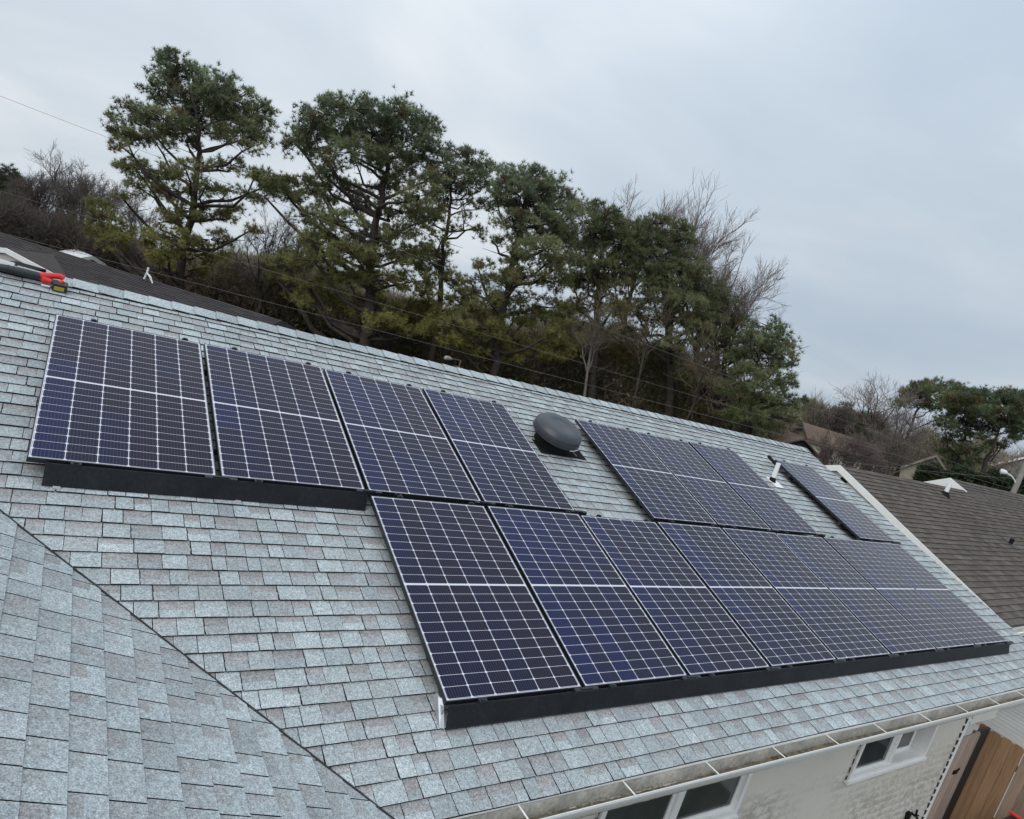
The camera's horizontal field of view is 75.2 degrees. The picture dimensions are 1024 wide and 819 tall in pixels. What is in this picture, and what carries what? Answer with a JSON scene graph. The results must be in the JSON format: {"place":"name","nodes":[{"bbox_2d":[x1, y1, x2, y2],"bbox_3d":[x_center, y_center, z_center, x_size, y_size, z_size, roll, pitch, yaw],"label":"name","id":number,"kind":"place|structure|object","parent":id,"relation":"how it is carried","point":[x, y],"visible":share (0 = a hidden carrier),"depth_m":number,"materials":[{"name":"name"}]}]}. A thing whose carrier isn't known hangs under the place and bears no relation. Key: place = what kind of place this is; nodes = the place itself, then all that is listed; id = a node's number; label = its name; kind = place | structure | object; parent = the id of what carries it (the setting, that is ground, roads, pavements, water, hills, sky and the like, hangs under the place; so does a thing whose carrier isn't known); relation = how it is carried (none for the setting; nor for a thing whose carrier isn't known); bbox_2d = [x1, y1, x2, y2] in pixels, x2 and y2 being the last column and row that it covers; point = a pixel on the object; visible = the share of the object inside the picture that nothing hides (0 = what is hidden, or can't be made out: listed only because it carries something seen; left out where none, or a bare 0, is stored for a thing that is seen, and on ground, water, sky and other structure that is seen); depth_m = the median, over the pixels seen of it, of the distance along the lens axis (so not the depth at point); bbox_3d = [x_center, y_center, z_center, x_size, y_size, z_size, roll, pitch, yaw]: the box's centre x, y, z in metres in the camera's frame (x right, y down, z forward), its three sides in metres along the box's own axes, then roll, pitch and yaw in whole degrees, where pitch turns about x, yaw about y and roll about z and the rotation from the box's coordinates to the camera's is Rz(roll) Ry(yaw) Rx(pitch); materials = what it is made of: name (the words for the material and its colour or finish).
{"place":"outdoors","nodes":[
{"label":"outdoors","id":0,"kind":"place"},
{"bbox_2d":[192,291,614,400],"bbox_3d":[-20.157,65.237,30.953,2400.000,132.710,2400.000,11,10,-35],"label":"ground","id":1,"kind":"structure","parent":0,"point":[310,332],"depth_m":46.58,"materials":[{"name":"brown soil"}]},
{"bbox_2d":[0,162,36,210],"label":"pine tree","id":2,"kind":"object","parent":1,"relation":"on","point":[6,172],"visible":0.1,"depth_m":56.22,"materials":[{"name":"green plant"}]},
{"bbox_2d":[0,168,57,214],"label":"bare tree","id":3,"kind":"object","parent":1,"relation":"on","point":[19,183],"visible":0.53,"depth_m":49.05,"materials":[{"name":"brown plant"}]},
{"bbox_2d":[5,164,78,219],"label":"bare tree","id":4,"kind":"object","parent":1,"relation":"on","point":[46,185],"visible":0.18,"depth_m":54.57,"materials":[{"name":"brown plant"}]},
{"bbox_2d":[17,172,80,215],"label":"bare tree","id":5,"kind":"object","parent":1,"relation":"on","point":[42,189],"visible":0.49,"depth_m":49.70,"materials":[{"name":"brown plant"}]},
{"bbox_2d":[25,139,106,215],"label":"bare tree","id":6,"kind":"object","parent":1,"relation":"on","point":[59,168],"visible":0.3,"depth_m":50.41,"materials":[{"name":"brown plant"}]},
{"bbox_2d":[0,187,152,272],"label":"undergrowth","id":7,"kind":"object","parent":1,"relation":"on","point":[48,228],"visible":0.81,"depth_m":40.64,"materials":[{"name":"brown plant"}]},
{"bbox_2d":[61,249,106,265],"bbox_3d":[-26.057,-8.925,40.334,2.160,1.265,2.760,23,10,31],"label":"white house","id":8,"kind":"structure","parent":1,"relation":"on","point":[87,257],"depth_m":39.90,"materials":[{"name":"white"}]},
{"bbox_2d":[47,156,135,227],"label":"bare tree","id":9,"kind":"object","parent":1,"relation":"on","point":[81,186],"visible":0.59,"depth_m":49.25,"materials":[{"name":"brown plant"}]},
{"bbox_2d":[64,179,147,226],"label":"bare tree","id":10,"kind":"object","parent":1,"relation":"on","point":[113,199],"visible":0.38,"depth_m":48.97,"materials":[{"name":"brown plant"}]},
{"bbox_2d":[112,192,160,246],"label":"bare tree","id":11,"kind":"object","parent":1,"relation":"on","point":[131,216],"visible":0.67,"depth_m":47.77,"materials":[{"name":"brown plant"}]},
{"bbox_2d":[0,233,296,329],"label":"house","id":12,"kind":"structure","parent":1,"relation":"on","point":[76,267],"depth_m":21.55,"materials":[{"name":"grey"}]},
{"bbox_2d":[0,247,66,276],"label":"front gable","id":13,"kind":"structure","parent":12,"relation":"attached to","point":[43,262],"depth_m":19.96,"materials":[{"name":"white wood"}]},
{"bbox_2d":[143,267,152,282],"bbox_3d":[-11.862,-4.392,21.743,0.340,0.471,0.070,17,9,0],"label":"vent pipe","id":14,"kind":"object","parent":12,"relation":"on","point":[146,274],"visible":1,"depth_m":21.72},
{"bbox_2d":[77,45,289,289],"bbox_3d":[-18.775,-12.844,37.093,13.967,14.111,6.658,19,9,14],"label":"pine tree","id":15,"kind":"object","parent":1,"relation":"on","point":[220,107],"visible":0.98,"depth_m":36.48,"materials":[{"name":"green plant"}]},
{"bbox_2d":[211,206,316,312],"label":"bare tree","id":16,"kind":"object","parent":1,"relation":"on","point":[258,285],"visible":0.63,"depth_m":39.72,"materials":[{"name":"brown plant"}]},
{"bbox_2d":[247,212,326,323],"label":"bare tree","id":17,"kind":"object","parent":1,"relation":"on","point":[288,300],"visible":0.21,"depth_m":41.99,"materials":[{"name":"brown plant"}]},
{"bbox_2d":[238,85,454,346],"bbox_3d":[-8.625,-10.032,36.132,13.043,15.077,7.648,16,9,-9],"label":"pine tree","id":18,"kind":"object","parent":1,"relation":"on","point":[376,146],"visible":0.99,"depth_m":35.65,"materials":[{"name":"green plant"}]},
{"bbox_2d":[90,234,811,441],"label":"undergrowth","id":19,"kind":"object","parent":1,"relation":"on","point":[224,278],"visible":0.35,"depth_m":42.65,"materials":[{"name":"plant"}]},
{"bbox_2d":[400,139,502,361],"bbox_3d":[-4.269,-8.892,39.727,6.087,14.041,5.187,11,10,-35],"label":"pine tree","id":20,"kind":"object","parent":1,"relation":"on","point":[480,170],"visible":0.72,"depth_m":38.86,"materials":[{"name":"green plant"}]},
{"bbox_2d":[444,356,460,367],"bbox_3d":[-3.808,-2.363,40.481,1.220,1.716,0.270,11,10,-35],"label":"street lamp","id":21,"kind":"object","parent":1,"relation":"on","point":[447,358],"visible":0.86,"depth_m":40.14,"materials":[{"name":"grey metal"}]},
{"bbox_2d":[450,283,518,369],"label":"bare tree","id":22,"kind":"object","parent":1,"relation":"on","point":[466,366],"visible":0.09,"depth_m":41.95,"materials":[{"name":"brown plant"}]},
{"bbox_2d":[429,159,588,375],"bbox_3d":[0.504,-6.687,36.394,9.165,13.717,7.631,17,9,1],"label":"pine tree","id":23,"kind":"object","parent":1,"relation":"on","point":[538,195],"visible":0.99,"depth_m":35.49,"materials":[{"name":"green plant"}]},
{"bbox_2d":[0,262,1023,818],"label":"house","id":24,"kind":"structure","parent":1,"relation":"on","point":[180,658],"depth_m":4.25,"materials":[{"name":"grey"}]},
{"bbox_2d":[0,264,67,292],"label":"leaf blower","id":25,"kind":"object","parent":24,"relation":"on","point":[60,285],"visible":1,"depth_m":5.90,"materials":[{"name":"plastic"}]},
{"bbox_2d":[41,462,367,510],"bbox_3d":[-2.053,0.586,4.771,2.173,0.153,0.080,11,10,-35],"label":"array skirt","id":26,"kind":"object","parent":24,"relation":"attached to","point":[56,476],"visible":1,"depth_m":4.64,"materials":[{"name":"metal"}]},
{"bbox_2d":[213,446,358,470],"bbox_3d":[-1.380,0.512,5.728,4.470,0.119,0.099,11,10,-35],"label":"mounting rail","id":27,"kind":"object","parent":24,"relation":"on","point":[214,450],"depth_m":5.05,"materials":[{"name":"metal"}]},
{"bbox_2d":[26,314,236,482],"bbox_3d":[-2.880,-0.129,5.148,1.250,0.063,1.937,11,29,-35],"label":"solar panel","id":28,"kind":"object","parent":27,"relation":"attached to","point":[114,397],"visible":1,"depth_m":4.94,"materials":[{"name":"blue glass"}]},
{"bbox_2d":[203,343,381,496],"bbox_3d":[-1.962,0.049,5.802,1.250,0.063,1.937,11,29,-35],"label":"solar panel","id":29,"kind":"object","parent":27,"relation":"attached to","point":[276,420],"visible":0.99,"depth_m":5.61,"materials":[{"name":"glass"}]},
{"bbox_2d":[323,369,495,507],"bbox_3d":[-1.047,0.237,6.460,1.250,0.063,1.937,11,29,-35],"label":"solar panel","id":30,"kind":"object","parent":27,"relation":"attached to","point":[399,442],"visible":0.95,"depth_m":6.28,"materials":[{"name":"glass"}]},
{"bbox_2d":[422,388,586,515],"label":"solar panel","id":31,"kind":"object","parent":27,"relation":"attached to","point":[502,463],"visible":0.92,"depth_m":6.94,"materials":[{"name":"glass"}]},
{"bbox_2d":[532,412,585,459],"bbox_3d":[0.579,0.310,8.027,0.748,0.431,0.615,11,10,-35],"label":"roof vent","id":32,"kind":"object","parent":24,"relation":"on","point":[556,434],"visible":1,"depth_m":7.84,"materials":[{"name":"grey metal"}]},
{"bbox_2d":[597,773,752,818],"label":"window","id":33,"kind":"structure","parent":24,"relation":"in","point":[722,799],"depth_m":6.04,"materials":[{"name":"plastic"}]},
{"bbox_2d":[431,643,1009,729],"bbox_3d":[3.218,2.567,6.694,9.157,0.147,0.198,11,10,-35],"label":"array skirt","id":34,"kind":"object","parent":24,"relation":"attached to","point":[488,712],"visible":1,"depth_m":5.16,"materials":[{"name":"metal"}]},
{"bbox_2d":[766,462,783,487],"bbox_3d":[4.283,1.050,10.707,0.206,0.365,0.251,11,10,-35],"label":"vent pipe","id":35,"kind":"object","parent":24,"relation":"on","point":[772,478],"visible":0.95,"depth_m":10.68,"materials":[{"name":"white plastic"}]},
{"bbox_2d":[837,522,844,529],"bbox_3d":[5.483,1.876,10.633,1.100,0.119,0.099,11,10,-35],"label":"mounting rail","id":36,"kind":"object","parent":24,"relation":"on","point":[840,525],"visible":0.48,"depth_m":10.34,"materials":[{"name":"metal"}]},
{"bbox_2d":[775,460,900,544],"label":"solar panel","id":37,"kind":"object","parent":36,"relation":"attached to","point":[853,519],"visible":0.88,"depth_m":10.89,"materials":[{"name":"glass"}]},
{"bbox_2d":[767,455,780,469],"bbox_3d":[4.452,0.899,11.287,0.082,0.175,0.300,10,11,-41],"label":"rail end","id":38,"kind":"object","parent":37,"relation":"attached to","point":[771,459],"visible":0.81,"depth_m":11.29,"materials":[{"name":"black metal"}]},
{"bbox_2d":[844,725,938,784],"bbox_3d":[4.739,3.885,8.257,2.060,1.125,0.355,11,10,-35],"label":"window","id":39,"kind":"structure","parent":24,"relation":"in","point":[872,759],"depth_m":8.14,"materials":[{"name":"plastic"}]},
{"bbox_2d":[37,200,1023,475],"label":"woodland","id":40,"kind":"object","parent":1,"relation":"on","point":[931,438],"visible":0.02,"depth_m":63.87,"materials":[{"name":"green plant"}]},
{"bbox_2d":[566,285,629,396],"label":"bare tree","id":41,"kind":"object","parent":1,"relation":"on","point":[591,340],"visible":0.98,"depth_m":33.52,"materials":[{"name":"brown plant"}]},
{"bbox_2d":[556,197,649,398],"bbox_3d":[4.645,-5.641,39.401,6.881,13.305,6.562,19,9,11],"label":"pine tree","id":42,"kind":"object","parent":1,"relation":"on","point":[591,246],"visible":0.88,"depth_m":38.63,"materials":[{"name":"green plant"}]},
{"bbox_2d":[527,176,701,404],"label":"bare tree","id":43,"kind":"object","parent":1,"relation":"on","point":[628,216],"visible":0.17,"depth_m":42.51,"materials":[{"name":"brown plant"}]},
{"bbox_2d":[614,288,689,407],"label":"bare tree","id":44,"kind":"object","parent":1,"relation":"on","point":[643,351],"visible":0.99,"depth_m":34.78,"materials":[{"name":"brown plant"}]},
{"bbox_2d":[603,211,732,416],"bbox_3d":[9.040,-4.680,40.256,8.032,13.849,7.917,11,10,-35],"label":"pine tree","id":45,"kind":"object","parent":1,"relation":"on","point":[658,280],"visible":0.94,"depth_m":38.86,"materials":[{"name":"green plant"}]},
{"bbox_2d":[624,168,758,413],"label":"bare tree","id":46,"kind":"object","parent":1,"relation":"on","point":[713,250],"visible":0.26,"depth_m":41.45,"materials":[{"name":"brown plant"}]},
{"bbox_2d":[642,195,754,418],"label":"bare tree","id":47,"kind":"object","parent":1,"relation":"on","point":[724,268],"visible":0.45,"depth_m":41.44,"materials":[{"name":"brown plant"}]},
{"bbox_2d":[663,315,737,419],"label":"bare tree","id":48,"kind":"object","parent":1,"relation":"on","point":[697,367],"visible":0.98,"depth_m":34.03,"materials":[{"name":"brown plant"}]},
{"bbox_2d":[670,287,756,426],"bbox_3d":[12.286,-2.244,40.831,5.952,10.939,7.302,21,9,26],"label":"pine tree","id":49,"kind":"object","parent":1,"relation":"on","point":[727,330],"visible":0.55,"depth_m":39.69,"materials":[{"name":"green plant"}]},
{"bbox_2d":[688,254,787,424],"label":"bare tree","id":50,"kind":"object","parent":1,"relation":"on","point":[744,295],"visible":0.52,"depth_m":40.46,"materials":[{"name":"brown plant"}]},
{"bbox_2d":[709,295,798,431],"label":"bare tree","id":51,"kind":"object","parent":1,"relation":"on","point":[754,351],"visible":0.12,"depth_m":41.79,"materials":[{"name":"brown plant"}]},
{"bbox_2d":[709,313,808,439],"bbox_3d":[14.062,-0.576,37.740,5.421,9.707,8.155,20,9,18],"label":"pine tree","id":52,"kind":"object","parent":1,"relation":"on","point":[763,342],"visible":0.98,"depth_m":36.35,"materials":[{"name":"green plant"}]},
{"bbox_2d":[775,422,885,471],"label":"brown house","id":53,"kind":"structure","parent":1,"relation":"on","point":[804,432],"depth_m":44.73,"materials":[{"name":"plastic"}]},
{"bbox_2d":[798,397,867,432],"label":"bare tree","id":54,"kind":"object","parent":1,"relation":"on","point":[827,420],"visible":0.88,"depth_m":59.95,"materials":[{"name":"brown plant"}]},
{"bbox_2d":[810,423,861,468],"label":"bare tree","id":55,"kind":"object","parent":1,"relation":"on","point":[823,458],"visible":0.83,"depth_m":39.97,"materials":[{"name":"brown plant"}]},
{"bbox_2d":[831,408,890,442],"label":"bare tree","id":56,"kind":"object","parent":1,"relation":"on","point":[859,424],"visible":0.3,"depth_m":60.92,"materials":[{"name":"brown plant"}]},
{"bbox_2d":[831,418,891,472],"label":"bare tree","id":57,"kind":"object","parent":1,"relation":"on","point":[867,452],"visible":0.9,"depth_m":39.72,"materials":[{"name":"brown plant"}]},
{"bbox_2d":[816,371,929,442],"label":"bare tree","id":58,"kind":"object","parent":1,"relation":"on","point":[868,401],"visible":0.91,"depth_m":55.33,"materials":[{"name":"brown plant"}]},
{"bbox_2d":[846,417,935,475],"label":"bare tree","id":59,"kind":"object","parent":1,"relation":"on","point":[896,455],"visible":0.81,"depth_m":43.38,"materials":[{"name":"brown plant"}]},
{"bbox_2d":[869,380,941,473],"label":"bare tree","id":60,"kind":"object","parent":1,"relation":"on","point":[906,423],"visible":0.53,"depth_m":54.65,"materials":[{"name":"brown plant"}]},
{"bbox_2d":[899,454,946,478],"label":"tan house","id":61,"kind":"structure","parent":1,"relation":"on","point":[907,473],"depth_m":59.24,"materials":[{"name":"plastic"}]},
{"bbox_2d":[825,465,1023,712],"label":"neighbour house","id":62,"kind":"structure","parent":1,"relation":"on","point":[962,531],"depth_m":16.47,"materials":[{"name":"brown"}]},
{"bbox_2d":[941,483,951,497],"bbox_3d":[12.654,2.337,19.331,0.300,0.390,0.300,11,10,-35],"label":"vent pipe","id":63,"kind":"object","parent":62,"relation":"on","point":[945,492],"visible":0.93,"depth_m":19.27,"materials":[{"name":"white plastic"}]},
{"bbox_2d":[1003,538,1018,548],"bbox_3d":[13.968,3.724,18.595,0.400,0.235,0.396,11,10,-35],"label":"vent pipe","id":64,"kind":"object","parent":62,"relation":"on","point":[1011,541],"visible":0.94,"depth_m":18.55,"materials":[{"name":"black metal"}]},
{"bbox_2d":[889,375,971,476],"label":"pine tree","id":65,"kind":"object","parent":1,"relation":"on","point":[928,389],"visible":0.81,"depth_m":55.92,"materials":[{"name":"green plant"}]},
{"bbox_2d":[911,459,1023,494],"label":"hedge","id":66,"kind":"object","parent":1,"relation":"on","point":[925,476],"visible":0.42,"depth_m":48.03,"materials":[{"name":"green plant"}]},
{"bbox_2d":[931,385,1009,467],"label":"pine tree","id":67,"kind":"object","parent":1,"relation":"on","point":[983,404],"visible":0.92,"depth_m":54.60,"materials":[{"name":"green plant"}]},
{"bbox_2d":[976,720,1023,747],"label":"kerb","id":68,"kind":"structure","parent":1,"relation":"on","point":[1003,733],"depth_m":14.52,"materials":[{"name":"concrete"}]},
{"bbox_2d":[980,384,1023,472],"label":"pine tree","id":69,"kind":"object","parent":1,"relation":"on","point":[1014,414],"visible":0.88,"depth_m":54.01,"materials":[{"name":"green plant"}]},
{"bbox_2d":[991,457,1023,476],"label":"grey house","id":70,"kind":"structure","parent":1,"relation":"on","point":[1013,467],"depth_m":62.89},
{"bbox_2d":[1000,462,1023,492],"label":"street lamp","id":71,"kind":"object","parent":1,"relation":"on","point":[1017,482],"visible":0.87,"depth_m":29.71,"materials":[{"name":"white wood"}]},
{"bbox_2d":[0,232,955,479],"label":"power line","id":72,"kind":"object","parent":71,"relation":"attached to","point":[459,351],"visible":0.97,"depth_m":25.94,"materials":[{"name":"metal"}]},
{"bbox_2d":[831,460,1001,477],"bbox_3d":[18.545,2.718,30.403,7.526,1.740,0.014,18,9,8],"label":"power line","id":73,"kind":"object","parent":71,"relation":"attached to","point":[921,470],"visible":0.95,"depth_m":30.40,"materials":[{"name":"metal"}]},
{"bbox_2d":[1,96,1009,483],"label":"power line","id":74,"kind":"object","parent":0,"point":[479,280],"visible":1,"depth_m":26.28,"materials":[{"name":"metal"}]},
{"bbox_2d":[1,191,1009,488],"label":"power line","id":75,"kind":"object","parent":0,"point":[495,337],"visible":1,"depth_m":26.60,"materials":[{"name":"metal"}]},
{"bbox_2d":[0,0,1023,463],"label":"sky","id":76,"kind":"structure","parent":0,"point":[878,145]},
{"bbox_2d":[790,394,854,433],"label":"bare tree","id":77,"kind":"object","parent":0,"point":[806,399],"visible":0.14,"depth_m":64.80,"materials":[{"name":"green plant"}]},
{"bbox_2d":[964,723,1023,816],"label":"path","id":78,"kind":"structure","parent":0,"point":[971,728],"depth_m":14.25,"materials":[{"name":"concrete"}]},
{"bbox_2d":[926,727,990,818],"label":"fence panel","id":79,"kind":"object","parent":78,"relation":"on","point":[952,785],"visible":0.96,"depth_m":9.85,"materials":[{"name":"brown wood"}]},
{"bbox_2d":[949,724,1023,818],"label":"wooden gate","id":80,"kind":"structure","parent":79,"relation":"attached to","point":[995,767],"depth_m":10.12,"materials":[{"name":"brown wood"}]},
{"bbox_2d":[994,756,1023,818],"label":"wooden fence","id":81,"kind":"object","parent":78,"relation":"on","point":[1013,800],"visible":1,"depth_m":9.84,"materials":[{"name":"brown wood"}]},
{"bbox_2d":[1003,810,1022,818],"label":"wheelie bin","id":82,"kind":"object","parent":78,"relation":"on","point":[1013,815],"visible":1,"depth_m":9.45,"materials":[{"name":"plastic"}]},
{"bbox_2d":[988,706,1023,741],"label":"wall","id":83,"kind":"structure","parent":0,"point":[1010,721],"depth_m":15.47,"materials":[{"name":"concrete"}]},
{"bbox_3d":[2.752,1.333,8.681,3.340,0.119,0.099,11,10,-35],"label":"mounting rail","id":84,"kind":"object","parent":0,"visible":0},
{"bbox_2d":[575,419,725,527],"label":"solar panel","id":85,"kind":"object","parent":84,"relation":"attached to","point":[657,489],"visible":0.95,"depth_m":8.26,"materials":[{"name":"glass"}]},
{"bbox_2d":[636,432,779,532],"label":"solar panel","id":86,"kind":"object","parent":84,"relation":"attached to","point":[716,496],"visible":0.93,"depth_m":8.93,"materials":[{"name":"glass"}]},
{"bbox_2d":[688,442,825,537],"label":"solar panel","id":87,"kind":"object","parent":84,"relation":"attached to","point":[769,506],"visible":0.94,"depth_m":9.59,"materials":[{"name":"glass"}]},
{"bbox_3d":[3.063,2.358,6.968,9.040,0.119,0.099,11,10,-35],"label":"mounting rail","id":88,"kind":"object","parent":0,"visible":0},
{"bbox_2d":[369,495,598,704],"bbox_3d":[-0.278,1.351,5.073,1.250,0.063,1.937,11,29,-35],"label":"solar panel","id":89,"kind":"object","parent":88,"relation":"attached to","point":[484,632],"visible":0.98,"depth_m":4.86,"materials":[{"name":"glass"}]},
{"bbox_2d":[486,505,700,688],"bbox_3d":[0.641,1.530,5.727,1.250,0.063,1.937,11,29,-35],"label":"solar panel","id":90,"kind":"object","parent":88,"relation":"attached to","point":[605,632],"visible":0.95,"depth_m":5.54,"materials":[{"name":"glass"}]},
{"bbox_2d":[580,514,781,677],"bbox_3d":[1.556,1.718,6.385,1.250,0.064,1.937,11,29,-35],"label":"solar panel","id":91,"kind":"object","parent":88,"relation":"attached to","point":[701,633],"visible":0.94,"depth_m":6.21,"materials":[{"name":"glass"}]},
{"bbox_2d":[656,521,845,668],"bbox_3d":[2.474,1.895,7.039,1.250,0.063,1.937,11,29,-35],"label":"solar panel","id":92,"kind":"object","parent":88,"relation":"attached to","point":[771,624],"visible":0.95,"depth_m":6.87,"materials":[{"name":"glass"}]},
{"bbox_2d":[721,527,898,661],"bbox_3d":[3.392,2.079,7.695,1.250,0.063,1.937,11,29,-35],"label":"solar panel","id":93,"kind":"object","parent":88,"relation":"attached to","point":[835,625],"visible":0.94,"depth_m":7.54,"materials":[{"name":"glass"}]},
{"bbox_2d":[823,536,980,650],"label":"solar panel","id":94,"kind":"object","parent":88,"relation":"attached to","point":[922,615],"visible":0.94,"depth_m":8.87,"materials":[{"name":"glass"}]},
{"bbox_2d":[864,540,1013,645],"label":"solar panel","id":95,"kind":"object","parent":88,"relation":"attached to","point":[968,622],"visible":0.91,"depth_m":9.53,"materials":[{"name":"glass"}]},
{"bbox_3d":[2.616,1.709,7.774,9.040,0.119,0.099,11,10,-35],"label":"mounting rail","id":96,"kind":"object","parent":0,"visible":0},
{"bbox_2d":[776,532,943,655],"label":"solar panel","id":97,"kind":"object","parent":96,"relation":"on","point":[891,629],"visible":0.93,"depth_m":8.20,"materials":[{"name":"glass"}]}
]}

